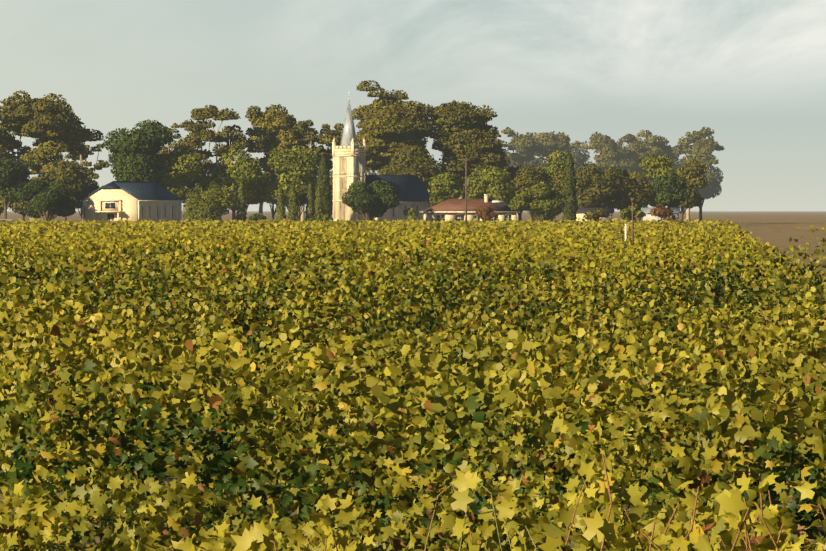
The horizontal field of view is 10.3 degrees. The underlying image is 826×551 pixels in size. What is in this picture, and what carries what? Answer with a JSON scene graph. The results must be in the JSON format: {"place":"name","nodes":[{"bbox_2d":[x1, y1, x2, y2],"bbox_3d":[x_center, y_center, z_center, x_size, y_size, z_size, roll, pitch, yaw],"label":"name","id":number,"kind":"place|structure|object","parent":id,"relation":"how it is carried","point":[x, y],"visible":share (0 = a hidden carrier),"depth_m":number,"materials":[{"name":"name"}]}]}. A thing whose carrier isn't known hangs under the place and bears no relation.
{"place":"outdoors","nodes":[
{"label":"outdoors","id":0,"kind":"place"},
{"bbox_2d":[0,211,825,550],"bbox_3d":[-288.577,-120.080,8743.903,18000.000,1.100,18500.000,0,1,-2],"label":"ground","id":1,"kind":"structure","parent":0,"point":[774,227],"depth_m":880.57,"materials":[{"name":"soil"}]},
{"bbox_2d":[80,181,186,221],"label":"house","id":2,"kind":"structure","parent":1,"relation":"on","point":[135,200],"depth_m":881.47,"materials":[{"name":"white paint"}]},
{"bbox_2d":[0,80,708,221],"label":"tree foliage","id":3,"kind":"object","parent":1,"relation":"on","point":[394,132],"visible":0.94,"depth_m":949.19,"materials":[{"name":"green plant"}]},
{"bbox_2d":[0,111,710,221],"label":"tree trunks","id":4,"kind":"object","parent":1,"relation":"on","point":[49,217],"visible":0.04,"depth_m":974.98,"materials":[{"name":"brown plant"}]},
{"bbox_2d":[497,127,724,205],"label":"distant trees","id":5,"kind":"object","parent":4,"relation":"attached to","point":[628,157],"visible":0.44,"depth_m":1086.16,"materials":[{"name":"green plant"}]},
{"bbox_2d":[332,98,430,220],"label":"church","id":6,"kind":"structure","parent":1,"relation":"on","point":[349,155],"depth_m":901.79,"materials":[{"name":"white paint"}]},
{"bbox_2d":[0,217,806,298],"bbox_3d":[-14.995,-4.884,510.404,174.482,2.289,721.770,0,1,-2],"label":"vine leaves","id":7,"kind":"object","parent":1,"relation":"on","point":[599,240],"visible":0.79,"depth_m":310.75,"materials":[{"name":"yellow plant"}]},
{"bbox_2d":[0,222,825,541],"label":"vine leaves","id":8,"kind":"object","parent":1,"relation":"on","point":[436,360],"visible":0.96,"depth_m":72.65,"materials":[{"name":"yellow plant"}]},
{"bbox_2d":[60,453,825,550],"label":"shoots","id":9,"kind":"object","parent":1,"relation":"on","point":[747,538],"visible":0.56,"depth_m":18.72,"materials":[{"name":"green plant"}]},
{"bbox_2d":[0,347,825,550],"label":"vine leaves","id":10,"kind":"object","parent":9,"relation":"attached to","point":[29,516],"visible":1,"depth_m":39.56,"materials":[{"name":"yellow plant"}]},
{"bbox_2d":[459,157,472,223],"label":"power pole","id":11,"kind":"object","parent":1,"relation":"on","point":[467,183],"visible":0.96,"depth_m":699.94,"materials":[{"name":"brown wood"}]},
{"bbox_2d":[209,160,611,181],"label":"power lines","id":12,"kind":"object","parent":11,"relation":"attached to","point":[472,163],"visible":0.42,"depth_m":805.54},
{"bbox_2d":[419,194,519,221],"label":"house","id":13,"kind":"structure","parent":1,"relation":"on","point":[448,209],"depth_m":885.93,"materials":[{"name":"ceramic"}]},
{"bbox_2d":[625,224,626,243],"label":"white marker post","id":14,"kind":"object","parent":1,"relation":"on","point":[626,231],"visible":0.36,"depth_m":300.08,"materials":[{"name":"paint"}]},
{"bbox_2d":[631,198,634,242],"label":"field pole","id":15,"kind":"object","parent":1,"relation":"on","point":[632,199],"visible":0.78,"depth_m":300.06,"materials":[{"name":"brown wood"}]},
{"bbox_2d":[641,208,679,221],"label":"house","id":16,"kind":"structure","parent":1,"relation":"on","point":[649,217],"depth_m":901.27,"materials":[{"name":"paint"}]},
{"bbox_2d":[0,0,825,210],"label":"sky","id":17,"kind":"structure","parent":0,"point":[751,72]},
{"bbox_2d":[568,208,614,221],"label":"house","id":18,"kind":"structure","parent":0,"point":[580,212],"depth_m":915.91,"materials":[{"name":"beige paint"}]}
]}

